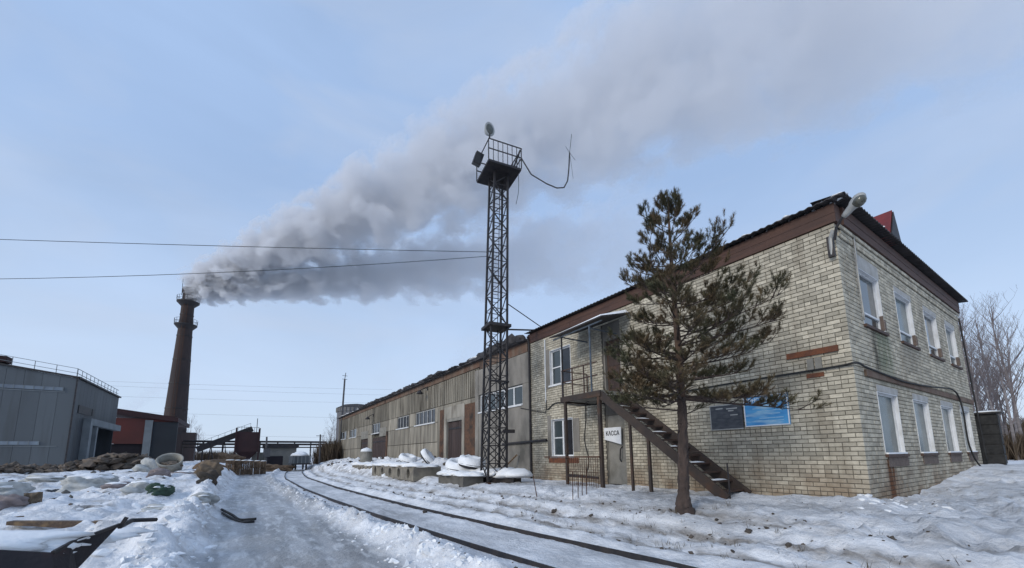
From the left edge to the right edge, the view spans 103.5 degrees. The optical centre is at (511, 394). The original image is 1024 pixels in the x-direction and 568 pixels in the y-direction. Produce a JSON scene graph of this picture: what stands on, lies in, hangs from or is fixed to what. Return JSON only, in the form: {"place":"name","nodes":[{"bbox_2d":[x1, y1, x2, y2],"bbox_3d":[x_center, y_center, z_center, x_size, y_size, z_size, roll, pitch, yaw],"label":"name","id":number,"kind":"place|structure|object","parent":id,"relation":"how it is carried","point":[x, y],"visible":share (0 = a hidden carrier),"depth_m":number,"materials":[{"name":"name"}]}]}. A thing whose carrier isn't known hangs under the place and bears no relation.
{"place":"outdoors","nodes":[
{"label":"outdoors","id":0,"kind":"place"},
{"bbox_2d":[263,437,270,463],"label":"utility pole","id":1,"kind":"object","parent":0,"point":[266,452],"visible":0.78,"depth_m":59.20,"materials":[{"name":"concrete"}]},
{"bbox_2d":[190,472,406,567],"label":"road","id":2,"kind":"structure","parent":0,"point":[281,531],"depth_m":8.17,"materials":[{"name":"white snow"}]},
{"bbox_2d":[221,512,254,522],"bbox_3d":[-7.372,3.236,10.662,2.225,0.104,0.256,-7,-11,37],"label":"rubber hose","id":3,"kind":"object","parent":2,"relation":"on","point":[230,517],"visible":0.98,"depth_m":10.27,"materials":[{"name":"black rubber"}]},
{"bbox_2d":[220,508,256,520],"bbox_3d":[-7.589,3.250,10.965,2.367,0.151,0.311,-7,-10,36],"label":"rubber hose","id":4,"kind":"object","parent":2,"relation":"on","point":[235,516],"visible":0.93,"depth_m":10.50,"materials":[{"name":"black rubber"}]},
{"bbox_2d":[246,460,253,474],"bbox_3d":[-25.008,6.900,38.528,0.541,1.368,0.773,5,-10,-33],"label":"brick pack","id":5,"kind":"object","parent":2,"relation":"on","point":[249,468],"visible":0.91,"depth_m":38.25,"materials":[{"name":"brown brick"}]},
{"bbox_2d":[253,460,259,473],"bbox_3d":[-24.904,7.069,39.419,0.500,1.354,0.712,5,-10,-33],"label":"brick pack","id":6,"kind":"object","parent":2,"relation":"on","point":[256,470],"visible":1,"depth_m":39.13,"materials":[{"name":"brown brick"}]},
{"bbox_2d":[260,461,266,473],"bbox_3d":[-24.795,7.222,40.264,0.559,1.358,0.756,5,-10,-33],"label":"brick pack","id":7,"kind":"object","parent":2,"relation":"on","point":[262,467],"visible":0.96,"depth_m":40.00,"materials":[{"name":"brown brick"}]},
{"bbox_2d":[0,457,1023,567],"bbox_3d":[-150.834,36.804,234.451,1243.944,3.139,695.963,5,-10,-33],"label":"snow ground","id":8,"kind":"structure","parent":0,"point":[984,519],"depth_m":7.96,"materials":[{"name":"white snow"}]},
{"bbox_2d":[0,494,29,509],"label":"sack","id":9,"kind":"object","parent":8,"relation":"on","point":[11,500],"visible":0.85,"depth_m":10.48,"materials":[{"name":"grey fabric"}]},
{"bbox_2d":[0,481,35,495],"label":"sack","id":10,"kind":"object","parent":8,"relation":"on","point":[14,487],"visible":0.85,"depth_m":13.10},
{"bbox_2d":[24,492,42,503],"bbox_3d":[-13.000,2.839,10.961,0.213,0.401,0.346,-7,-10,35],"label":"cardboard scrap","id":11,"kind":"object","parent":8,"relation":"on","point":[35,497],"visible":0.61,"depth_m":10.99,"materials":[{"name":"brown cardboard"}]},
{"bbox_2d":[18,475,66,481],"bbox_3d":[-20.262,3.676,17.561,1.437,0.452,1.235,0,-8,-3],"label":"sack","id":12,"kind":"object","parent":8,"relation":"on","point":[39,478],"visible":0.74,"depth_m":17.26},
{"bbox_2d":[6,520,102,527],"bbox_3d":[-9.281,2.649,8.225,1.368,0.263,0.168,3,-9,-25],"label":"broken plank","id":13,"kind":"object","parent":8,"relation":"on","point":[54,523],"visible":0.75,"depth_m":8.13,"materials":[{"name":"brown wood"}]},
{"bbox_2d":[0,354,120,465],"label":"grey hangar","id":14,"kind":"structure","parent":8,"relation":"on","point":[52,418],"depth_m":33.23,"materials":[{"name":"metal"}]},
{"bbox_2d":[0,441,39,444],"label":"window","id":15,"kind":"structure","parent":14,"relation":"in","point":[1,442],"depth_m":32.06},
{"bbox_2d":[0,384,63,390],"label":"window","id":16,"kind":"structure","parent":14,"relation":"in","point":[1,385],"depth_m":32.78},
{"bbox_2d":[0,452,155,473],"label":"rubble","id":17,"kind":"object","parent":8,"relation":"on","point":[113,461],"visible":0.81,"depth_m":27.72,"materials":[{"name":"stone"}]},
{"bbox_2d":[0,517,157,567],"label":"rusted skip","id":18,"kind":"object","parent":8,"relation":"on","point":[44,549],"visible":1,"depth_m":3.05,"materials":[{"name":"metal"}]},
{"bbox_2d":[56,473,119,491],"bbox_3d":[-17.032,3.636,16.374,1.842,0.942,1.342,5,-10,-33],"label":"sack","id":19,"kind":"object","parent":8,"relation":"on","point":[80,482],"visible":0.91,"depth_m":15.99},
{"bbox_2d":[31,467,197,513],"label":"scrap litter","id":20,"kind":"object","parent":8,"relation":"on","point":[66,492],"visible":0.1,"depth_m":14.99,"materials":[{"name":"concrete"}]},
{"bbox_2d":[100,481,130,488],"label":"sack","id":21,"kind":"object","parent":8,"relation":"on","point":[115,485],"visible":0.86,"depth_m":15.55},
{"bbox_2d":[120,479,154,494],"bbox_3d":[-12.684,3.193,13.764,0.928,0.611,0.804,5,-10,-33],"label":"sack","id":22,"kind":"object","parent":8,"relation":"on","point":[138,486],"visible":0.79,"depth_m":13.57,"materials":[{"name":"white plastic"}]},
{"bbox_2d":[132,457,157,472],"bbox_3d":[-23.942,4.742,26.459,1.425,1.309,1.074,5,-10,-33],"label":"sack","id":23,"kind":"object","parent":8,"relation":"on","point":[148,464],"visible":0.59,"depth_m":26.30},
{"bbox_2d":[111,409,189,458],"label":"red hall","id":24,"kind":"structure","parent":8,"relation":"on","point":[154,436],"depth_m":54.59,"materials":[{"name":"metal"}]},
{"bbox_2d":[140,503,172,511],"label":"sack","id":25,"kind":"object","parent":8,"relation":"on","point":[155,506],"visible":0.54,"depth_m":9.98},
{"bbox_2d":[146,468,170,477],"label":"sack","id":26,"kind":"object","parent":8,"relation":"on","point":[160,471],"visible":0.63,"depth_m":21.23,"materials":[{"name":"plastic"}]},
{"bbox_2d":[145,482,174,495],"bbox_3d":[-11.657,3.177,13.382,0.614,0.578,0.789,-2,-8,6],"label":"sack","id":27,"kind":"object","parent":8,"relation":"on","point":[162,489],"visible":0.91,"depth_m":13.22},
{"bbox_2d":[155,453,183,471],"bbox_3d":[-21.440,4.302,25.315,1.378,1.337,1.426,5,-10,-33],"label":"pale ring","id":28,"kind":"object","parent":8,"relation":"on","point":[172,462],"visible":0.88,"depth_m":25.30,"materials":[{"name":"concrete"}]},
{"bbox_2d":[164,284,200,460],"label":"brick chimney","id":29,"kind":"object","parent":8,"relation":"on","point":[176,403],"visible":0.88,"depth_m":81.35,"materials":[{"name":"brick"}]},
{"bbox_2d":[190,491,219,504],"bbox_3d":[-8.770,2.965,11.507,0.534,0.422,0.804,-1,-8,1],"label":"sack","id":30,"kind":"object","parent":8,"relation":"on","point":[210,497],"visible":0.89,"depth_m":11.44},
{"bbox_2d":[196,469,218,485],"bbox_3d":[-12.606,3.505,16.698,0.900,0.828,0.542,29,-31,-73],"label":"sack","id":31,"kind":"object","parent":8,"relation":"on","point":[212,475],"visible":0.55,"depth_m":16.62,"materials":[{"name":"brown fabric"}]},
{"bbox_2d":[194,460,223,475],"bbox_3d":[-17.562,4.334,23.437,1.383,1.135,0.957,5,-10,-33],"label":"sack","id":32,"kind":"object","parent":8,"relation":"on","point":[206,465],"visible":0.62,"depth_m":23.34,"materials":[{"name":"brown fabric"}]},
{"bbox_2d":[195,450,251,460],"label":"thicket","id":33,"kind":"object","parent":8,"relation":"on","point":[206,455],"visible":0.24,"depth_m":99.95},
{"bbox_2d":[196,423,253,459],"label":"belt conveyor","id":34,"kind":"object","parent":8,"relation":"on","point":[215,442],"visible":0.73,"depth_m":60.88,"materials":[{"name":"metal"}]},
{"bbox_2d":[211,452,245,467],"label":"earth heap","id":35,"kind":"object","parent":8,"relation":"on","point":[223,457],"visible":0.37,"depth_m":44.21,"materials":[{"name":"brown soil"}]},
{"bbox_2d":[225,460,234,471],"bbox_3d":[-25.150,6.438,35.974,0.710,1.358,0.724,5,-10,-33],"label":"brick pack","id":36,"kind":"object","parent":8,"relation":"on","point":[229,466],"visible":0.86,"depth_m":35.75,"materials":[{"name":"brown brick"}]},
{"bbox_2d":[234,460,240,474],"bbox_3d":[-25.072,6.590,36.823,0.500,1.364,0.814,5,-10,-33],"label":"brick pack","id":37,"kind":"object","parent":8,"relation":"on","point":[237,468],"visible":0.89,"depth_m":36.56,"materials":[{"name":"brown brick"}]},
{"bbox_2d":[240,460,247,474],"bbox_3d":[-25.016,6.752,37.697,0.537,1.359,0.730,5,-10,-33],"label":"brick pack","id":38,"kind":"object","parent":8,"relation":"on","point":[243,471],"visible":0.96,"depth_m":37.41,"materials":[{"name":"brown brick"}]},
{"bbox_2d":[234,418,260,459],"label":"loading hopper","id":39,"kind":"object","parent":8,"relation":"on","point":[246,444],"visible":0.89,"depth_m":61.44,"materials":[{"name":"red metal"}]},
{"bbox_2d":[181,440,325,464],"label":"pipe trestle","id":40,"kind":"object","parent":8,"relation":"on","point":[230,442],"visible":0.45,"depth_m":68.93,"materials":[{"name":"metal"}]},
{"bbox_2d":[251,445,298,467],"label":"block shed","id":41,"kind":"structure","parent":8,"relation":"on","point":[280,454],"depth_m":64.43,"materials":[{"name":"concrete"}]},
{"bbox_2d":[267,456,282,464],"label":"door","id":42,"kind":"structure","parent":41,"relation":"in","point":[273,460],"depth_m":64.13,"materials":[{"name":"grey metal"}]},
{"bbox_2d":[266,464,294,471],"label":"earth heap","id":43,"kind":"object","parent":8,"relation":"on","point":[270,467],"visible":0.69,"depth_m":46.32,"materials":[{"name":"brown soil"}]},
{"bbox_2d":[288,451,311,469],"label":"freight wagon","id":44,"kind":"object","parent":8,"relation":"on","point":[299,458],"visible":0.97,"depth_m":48.56,"materials":[{"name":"metal"}]},
{"bbox_2d":[310,437,344,464],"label":"thicket","id":45,"kind":"object","parent":8,"relation":"on","point":[331,450],"visible":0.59,"depth_m":55.51,"materials":[{"name":"brown plant"}]},
{"bbox_2d":[339,373,346,446],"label":"leaning pole","id":46,"kind":"object","parent":8,"relation":"on","point":[340,436],"visible":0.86,"depth_m":57.37,"materials":[{"name":"concrete"}]},
{"bbox_2d":[336,404,364,439],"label":"round tank","id":47,"kind":"object","parent":8,"relation":"on","point":[348,408],"visible":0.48,"depth_m":85.47,"materials":[{"name":"metal"}]},
{"bbox_2d":[352,462,374,469],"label":"concrete slab","id":48,"kind":"structure","parent":8,"relation":"on","point":[361,465],"depth_m":29.41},
{"bbox_2d":[360,447,372,461],"bbox_3d":[-12.551,5.303,34.783,1.040,1.557,1.033,5,-10,-33],"label":"barrel","id":49,"kind":"object","parent":8,"relation":"on","point":[366,454],"visible":0.88,"depth_m":34.40,"materials":[{"name":"metal"}]},
{"bbox_2d":[371,461,440,480],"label":"concrete slab","id":50,"kind":"structure","parent":8,"relation":"on","point":[414,471],"depth_m":20.39,"materials":[{"name":"grey concrete"}]},
{"bbox_2d":[398,453,417,462],"bbox_3d":[-6.806,4.178,26.452,1.230,0.763,1.186,5,-10,-33],"label":"tyre","id":51,"kind":"object","parent":8,"relation":"on","point":[406,457],"visible":0.94,"depth_m":26.06,"materials":[{"name":"white rubber"}]},
{"bbox_2d":[284,471,554,567],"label":"railway rail","id":52,"kind":"object","parent":8,"relation":"on","point":[497,553],"visible":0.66,"depth_m":7.63,"materials":[{"name":"metal"}]},
{"bbox_2d":[420,449,434,463],"bbox_3d":[-5.222,3.891,25.158,1.059,1.115,1.137,5,-10,-33],"label":"tyre","id":53,"kind":"object","parent":8,"relation":"on","point":[427,456],"visible":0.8,"depth_m":24.68,"materials":[{"name":"white rubber"}]},
{"bbox_2d":[337,333,529,477],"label":"workshop building","id":54,"kind":"structure","parent":8,"relation":"on","point":[441,417],"depth_m":26.83,"materials":[{"name":"concrete"}]},
{"bbox_2d":[371,423,379,434],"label":"window","id":55,"kind":"structure","parent":54,"relation":"in","point":[376,427],"depth_m":42.10,"materials":[{"name":"white glass"}]},
{"bbox_2d":[396,415,408,429],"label":"window","id":56,"kind":"structure","parent":54,"relation":"in","point":[403,422],"depth_m":34.83,"materials":[{"name":"white glass"}]},
{"bbox_2d":[414,408,435,426],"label":"window","id":57,"kind":"structure","parent":54,"relation":"in","point":[426,417],"depth_m":30.63,"materials":[{"name":"white glass"}]},
{"bbox_2d":[478,390,505,413],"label":"window","id":58,"kind":"structure","parent":54,"relation":"in","point":[492,397],"depth_m":22.26,"materials":[{"name":"white glass"}]},
{"bbox_2d":[503,385,522,408],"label":"window","id":59,"kind":"structure","parent":54,"relation":"in","point":[515,394],"depth_m":20.48,"materials":[{"name":"white paint"}]},
{"bbox_2d":[436,469,483,486],"bbox_3d":[-2.240,3.556,17.195,1.506,0.850,3.383,5,-10,-33],"label":"concrete block","id":60,"kind":"object","parent":8,"relation":"on","point":[463,478],"depth_m":16.30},
{"bbox_2d":[445,457,465,470],"bbox_3d":[-2.334,3.101,17.840,1.222,0.706,1.215,5,-10,-33],"label":"tyre","id":61,"kind":"object","parent":60,"relation":"on","point":[452,464],"visible":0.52,"depth_m":17.36,"materials":[{"name":"white rubber"}]},
{"bbox_2d":[3,455,970,567],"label":"frozen debris","id":62,"kind":"object","parent":8,"relation":"on","point":[765,527],"visible":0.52,"depth_m":7.85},
{"bbox_2d":[466,467,532,483],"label":"snowy beam","id":63,"kind":"structure","parent":8,"relation":"on","point":[509,475],"depth_m":15.91,"materials":[{"name":"snow"}]},
{"bbox_2d":[458,454,485,468],"bbox_3d":[-1.726,2.904,17.499,1.226,0.666,1.224,5,-10,-33],"label":"tyre","id":64,"kind":"object","parent":63,"relation":"on","point":[468,461],"visible":0.88,"depth_m":17.00,"materials":[{"name":"white rubber"}]},
{"bbox_2d":[302,470,697,567],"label":"railway rail","id":65,"kind":"object","parent":8,"relation":"on","point":[633,556],"visible":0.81,"depth_m":7.76,"materials":[{"name":"metal"}]},
{"bbox_2d":[476,138,539,483],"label":"lattice floodlight tower","id":66,"kind":"structure","parent":8,"relation":"on","point":[497,175],"depth_m":17.43,"materials":[{"name":"metal"}]},
{"bbox_2d":[0,239,479,251],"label":"overhead wire","id":67,"kind":"object","parent":66,"relation":"attached to","point":[242,246],"visible":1,"depth_m":17.53,"materials":[{"name":"black metal"}]},
{"bbox_2d":[8,256,486,278],"bbox_3d":[-18.494,-5.481,17.907,34.956,0.561,0.026,-1,-8,3],"label":"overhead wire","id":68,"kind":"object","parent":66,"relation":"attached to","point":[243,271],"visible":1,"depth_m":17.57,"materials":[{"name":"black metal"}]},
{"bbox_2d":[472,151,483,167],"bbox_3d":[-1.554,-10.711,18.357,0.487,0.702,0.621,2,-9,-17],"label":"box floodlight","id":69,"kind":"object","parent":66,"relation":"attached to","point":[477,158],"visible":1,"depth_m":18.17,"materials":[{"name":"metal"}]},
{"bbox_2d":[484,122,494,137],"bbox_3d":[-1.041,-11.503,17.710,0.499,0.767,0.326,5,-10,-33],"label":"round floodlight","id":70,"kind":"object","parent":66,"relation":"on","point":[489,130],"visible":1,"depth_m":17.59,"materials":[{"name":"metal"}]},
{"bbox_2d":[522,134,572,188],"bbox_3d":[1.657,-10.570,18.245,2.513,2.629,0.482,0,-8,-1],"label":"whip antenna","id":71,"kind":"object","parent":66,"relation":"attached to","point":[568,171],"visible":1,"depth_m":18.20,"materials":[{"name":"metal"}]},
{"bbox_2d":[544,456,599,487],"bbox_3d":[2.068,2.697,14.291,0.060,1.045,2.900,5,-10,-33],"label":"wire panel","id":72,"kind":"object","parent":8,"relation":"on","point":[582,476],"visible":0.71,"depth_m":13.81,"materials":[{"name":"metal"}]},
{"bbox_2d":[560,361,751,498],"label":"external staircase","id":73,"kind":"structure","parent":8,"relation":"on","point":[718,474],"depth_m":12.16,"materials":[{"name":"brown metal"}]},
{"bbox_2d":[549,310,629,396],"bbox_3d":[2.846,-1.464,14.879,1.500,2.990,2.750,5,-10,-33],"label":"door canopy","id":74,"kind":"object","parent":73,"relation":"on","point":[591,323],"visible":0.98,"depth_m":14.47,"materials":[{"name":"metal"}]},
{"bbox_2d":[601,187,833,514],"bbox_3d":[3.958,-1.108,8.693,3.806,7.656,3.833,5,-10,-33],"label":"pine tree","id":75,"kind":"object","parent":8,"relation":"on","point":[678,358],"visible":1,"depth_m":8.44,"materials":[{"name":"green plant"}]},
{"bbox_2d":[502,191,982,498],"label":"brick office building","id":76,"kind":"structure","parent":8,"relation":"on","point":[876,434],"depth_m":10.83,"materials":[{"name":"brick"}]},
{"bbox_2d":[548,344,571,386],"bbox_3d":[2.118,-1.242,17.548,0.230,1.650,1.500,5,-10,-33],"label":"window","id":77,"kind":"structure","parent":76,"relation":"in","point":[554,355],"depth_m":17.74,"materials":[{"name":"white paint"}]},
{"bbox_2d":[551,417,573,455],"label":"window","id":78,"kind":"structure","parent":76,"relation":"in","point":[557,425],"depth_m":17.34,"materials":[{"name":"white paint"}]},
{"bbox_2d":[604,427,621,443],"bbox_3d":[3.642,1.488,14.626,0.024,0.620,0.820,5,-10,-33],"label":"office sign","id":79,"kind":"object","parent":76,"relation":"attached to","point":[612,434],"visible":1,"depth_m":14.58,"materials":[{"name":"white"}]},
{"bbox_2d":[606,339,621,391],"bbox_3d":[3.851,-1.079,15.091,0.075,2.010,0.720,5,-10,-33],"label":"door","id":80,"kind":"structure","parent":76,"relation":"in","point":[611,362],"depth_m":15.12,"materials":[{"name":"brown paint"}]},
{"bbox_2d":[606,415,626,484],"bbox_3d":[3.876,2.172,14.602,0.461,2.895,0.880,5,-10,-33],"label":"door","id":81,"kind":"structure","parent":76,"relation":"in","point":[617,467],"depth_m":14.57,"materials":[{"name":"metal"}]},
{"bbox_2d":[709,403,744,430],"bbox_3d":[5.958,0.616,11.234,0.046,0.700,0.910,5,-10,-33],"label":"notice board","id":82,"kind":"object","parent":76,"relation":"attached to","point":[727,417],"visible":1,"depth_m":11.21,"materials":[{"name":"grey metal"}]},
{"bbox_2d":[547,362,980,465],"bbox_3d":[8.370,0.982,12.457,7.773,2.926,15.571,34,-36,-75],"label":"cable","id":83,"kind":"object","parent":76,"relation":"attached to","point":[900,380],"visible":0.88,"depth_m":11.10,"materials":[{"name":"black rubber"}]},
{"bbox_2d":[743,392,790,426],"bbox_3d":[6.526,0.393,10.387,0.046,0.800,1.070,5,-10,-33],"label":"advertising banner","id":84,"kind":"object","parent":76,"relation":"attached to","point":[755,416],"visible":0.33,"depth_m":10.37,"materials":[{"name":"blue plastic"}]},
{"bbox_2d":[826,192,866,257],"bbox_3d":[7.509,-3.799,9.039,0.259,1.097,0.950,0,-8,-5],"label":"street lamp","id":85,"kind":"object","parent":76,"relation":"attached to","point":[857,200],"visible":1,"depth_m":9.00,"materials":[{"name":"metal"}]},
{"bbox_2d":[853,238,864,319],"bbox_3d":[8.410,-2.841,9.793,0.051,2.104,0.135,-9,-12,44],"label":"cable","id":86,"kind":"object","parent":76,"relation":"attached to","point":[858,278],"visible":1,"depth_m":9.80,"materials":[{"name":"grey rubber"}]},
{"bbox_2d":[855,266,889,336],"bbox_3d":[9.118,-2.343,10.300,1.680,1.550,0.205,5,-10,-33],"label":"window","id":87,"kind":"structure","parent":76,"relation":"in","point":[874,320],"depth_m":10.56,"materials":[{"name":"white paint"}]},
{"bbox_2d":[875,391,909,456],"bbox_3d":[9.286,0.735,9.933,1.600,1.550,0.205,5,-10,-33],"label":"window","id":88,"kind":"structure","parent":76,"relation":"in","point":[890,419],"depth_m":10.16,"materials":[{"name":"white paint"}]},
{"bbox_2d":[893,291,920,350],"bbox_3d":[11.503,-2.140,11.847,1.680,1.550,0.205,5,-10,-33],"label":"window","id":89,"kind":"structure","parent":76,"relation":"in","point":[908,338],"depth_m":12.12,"materials":[{"name":"white paint"}]},
{"bbox_2d":[912,399,939,455],"bbox_3d":[11.671,0.938,11.480,1.600,1.550,0.205,5,-10,-33],"label":"window","id":90,"kind":"structure","parent":76,"relation":"in","point":[921,408],"depth_m":11.76,"materials":[{"name":"white paint"}]},
{"bbox_2d":[923,310,945,361],"bbox_3d":[13.930,-1.934,13.421,1.680,1.550,0.205,5,-10,-33],"label":"window","id":91,"kind":"structure","parent":76,"relation":"in","point":[935,350],"depth_m":13.72,"materials":[{"name":"white paint"}]},
{"bbox_2d":[940,405,962,454],"bbox_3d":[14.140,1.147,13.081,1.600,1.550,0.205,5,-10,-33],"label":"window","id":92,"kind":"structure","parent":76,"relation":"in","point":[949,427],"depth_m":13.39,"materials":[{"name":"white paint"}]},
{"bbox_2d":[944,324,962,369],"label":"window","id":93,"kind":"structure","parent":76,"relation":"in","point":[950,335],"depth_m":15.18,"materials":[{"name":"white paint"}]},
{"bbox_2d":[959,409,978,453],"bbox_3d":[16.274,1.328,14.465,1.500,1.550,0.205,5,-10,-33],"label":"window","id":94,"kind":"structure","parent":76,"relation":"in","point":[968,422],"depth_m":14.77,"materials":[{"name":"white paint"}]},
{"bbox_2d":[958,318,987,462],"bbox_3d":[17.669,-0.228,15.497,0.201,5.601,0.054,2,-9,-18],"label":"cable","id":95,"kind":"object","parent":76,"relation":"attached to","point":[973,391],"visible":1,"depth_m":15.47,"materials":[{"name":"black rubber"}]},
{"bbox_2d":[956,311,994,411],"bbox_3d":[42.392,-1.275,37.525,4.888,14.982,3.502,5,-10,-35],"label":"bare tree","id":96,"kind":"object","parent":8,"relation":"on","point":[971,349],"visible":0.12,"depth_m":37.12,"materials":[{"name":"brown plant"}]},
{"bbox_2d":[957,295,1007,410],"bbox_3d":[33.265,-1.194,29.100,3.661,12.271,3.199,-4,-9,24],"label":"bare tree","id":97,"kind":"object","parent":8,"relation":"on","point":[961,314],"visible":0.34,"depth_m":29.07,"materials":[{"name":"brown plant"}]},
{"bbox_2d":[964,342,1004,410],"bbox_3d":[24.706,0.252,20.984,2.362,6.411,1.612,16,-18,-62],"label":"bare tree","id":98,"kind":"object","parent":8,"relation":"on","point":[990,399],"visible":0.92,"depth_m":20.86,"materials":[{"name":"brown plant"}]},
{"bbox_2d":[961,299,1008,410],"bbox_3d":[42.625,-1.433,36.271,4.859,14.894,3.482,4,-10,-29],"label":"bare tree","id":99,"kind":"object","parent":8,"relation":"on","point":[979,346],"visible":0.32,"depth_m":37.02,"materials":[{"name":"brown plant"}]},
{"bbox_2d":[974,411,1007,464],"bbox_3d":[18.415,1.849,15.556,0.662,2.492,0.920,5,-10,-33],"label":"dark kiosk","id":100,"kind":"object","parent":8,"relation":"on","point":[990,423],"visible":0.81,"depth_m":15.38,"materials":[{"name":"black metal"}]},
{"bbox_2d":[959,291,1023,434],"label":"bare tree","id":101,"kind":"object","parent":8,"relation":"on","point":[1018,424],"visible":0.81,"depth_m":27.42,"materials":[{"name":"brown plant"}]},
{"bbox_2d":[962,319,1020,437],"bbox_3d":[27.727,-0.437,23.286,2.492,8.354,2.178,-8,-11,40],"label":"bare tree","id":102,"kind":"object","parent":8,"relation":"on","point":[996,404],"visible":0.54,"depth_m":23.30,"materials":[{"name":"brown plant"}]},
{"bbox_2d":[962,333,1020,410],"bbox_3d":[26.168,0.066,22.331,1.816,7.222,2.660,6,-11,-37],"label":"bare tree","id":103,"kind":"object","parent":8,"relation":"on","point":[976,393],"visible":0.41,"depth_m":22.55,"materials":[{"name":"brown plant"}]},
{"bbox_2d":[971,307,1023,459],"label":"bare tree","id":104,"kind":"object","parent":8,"relation":"on","point":[1002,386],"visible":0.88,"depth_m":21.63,"materials":[{"name":"brown plant"}]},
{"bbox_2d":[972,338,1023,437],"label":"bare tree","id":105,"kind":"object","parent":8,"relation":"on","point":[1004,423],"visible":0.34,"depth_m":23.32,"materials":[{"name":"brown plant"}]},
{"bbox_2d":[987,312,1023,433],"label":"bare tree","id":106,"kind":"object","parent":8,"relation":"on","point":[1015,425],"visible":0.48,"depth_m":32.06,"materials":[{"name":"brown plant"}]},
{"bbox_2d":[1002,413,1023,435],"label":"thicket","id":107,"kind":"object","parent":8,"relation":"on","point":[1008,425],"visible":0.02,"depth_m":35.06,"materials":[{"name":"brown plant"}]},
{"bbox_2d":[1003,430,1023,460],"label":"thicket","id":108,"kind":"object","parent":8,"relation":"on","point":[1012,449],"visible":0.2,"depth_m":21.20,"materials":[{"name":"brown plant"}]},
{"bbox_2d":[0,0,1023,458],"label":"sky","id":109,"kind":"structure","parent":0,"point":[346,126],"materials":[{"name":"blue"}]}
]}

